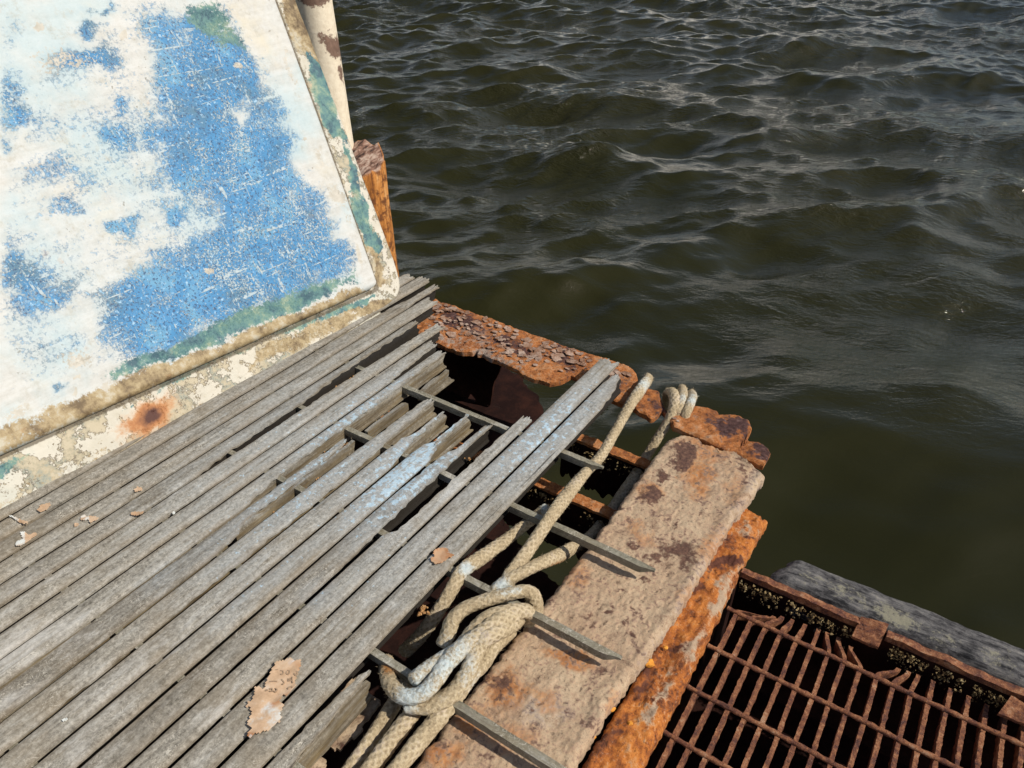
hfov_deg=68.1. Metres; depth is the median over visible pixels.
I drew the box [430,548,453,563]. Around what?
paint flake
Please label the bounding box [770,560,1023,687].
fender timber
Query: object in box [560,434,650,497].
cross beam
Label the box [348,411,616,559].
cross beam
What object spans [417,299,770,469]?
rusted edge beam
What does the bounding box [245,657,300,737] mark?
paint flake
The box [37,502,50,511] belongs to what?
paint flake
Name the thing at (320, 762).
torn steel plate
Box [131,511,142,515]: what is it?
paint flake
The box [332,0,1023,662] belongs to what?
water
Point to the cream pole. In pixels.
(318, 18)
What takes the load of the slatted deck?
on the rusted edge beam at (481, 351)
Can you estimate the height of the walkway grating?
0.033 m
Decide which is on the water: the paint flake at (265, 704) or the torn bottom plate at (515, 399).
the torn bottom plate at (515, 399)
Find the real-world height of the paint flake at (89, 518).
0.004 m
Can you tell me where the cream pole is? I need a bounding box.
[295,0,353,148]
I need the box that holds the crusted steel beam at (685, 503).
[415,435,764,767]
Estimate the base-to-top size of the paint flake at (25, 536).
0.004 m
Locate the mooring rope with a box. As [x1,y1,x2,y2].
[342,373,699,767]
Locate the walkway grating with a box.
[656,606,1023,767]
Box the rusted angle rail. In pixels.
[716,567,1023,767]
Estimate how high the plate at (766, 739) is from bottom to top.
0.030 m
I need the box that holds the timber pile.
[352,139,398,276]
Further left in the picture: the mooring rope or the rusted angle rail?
the mooring rope
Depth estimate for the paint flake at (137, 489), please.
1.46 m
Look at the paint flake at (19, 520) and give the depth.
1.39 m
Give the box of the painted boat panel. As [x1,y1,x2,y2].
[0,0,399,521]
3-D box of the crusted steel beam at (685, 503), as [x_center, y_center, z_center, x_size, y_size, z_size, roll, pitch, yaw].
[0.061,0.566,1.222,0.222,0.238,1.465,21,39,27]
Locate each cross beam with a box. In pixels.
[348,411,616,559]
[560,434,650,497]
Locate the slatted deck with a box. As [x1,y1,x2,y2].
[0,274,655,767]
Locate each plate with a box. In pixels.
[227,367,558,767]
[312,757,326,767]
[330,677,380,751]
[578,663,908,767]
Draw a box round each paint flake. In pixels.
[9,515,27,523]
[15,531,36,545]
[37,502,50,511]
[80,514,98,522]
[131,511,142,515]
[133,486,142,491]
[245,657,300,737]
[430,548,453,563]
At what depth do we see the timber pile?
2.48 m
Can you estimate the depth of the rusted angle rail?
1.37 m
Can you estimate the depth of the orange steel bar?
1.26 m
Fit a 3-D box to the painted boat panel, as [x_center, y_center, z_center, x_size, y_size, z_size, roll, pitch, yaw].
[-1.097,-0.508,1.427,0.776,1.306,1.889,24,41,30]
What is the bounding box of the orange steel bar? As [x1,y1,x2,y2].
[582,509,767,767]

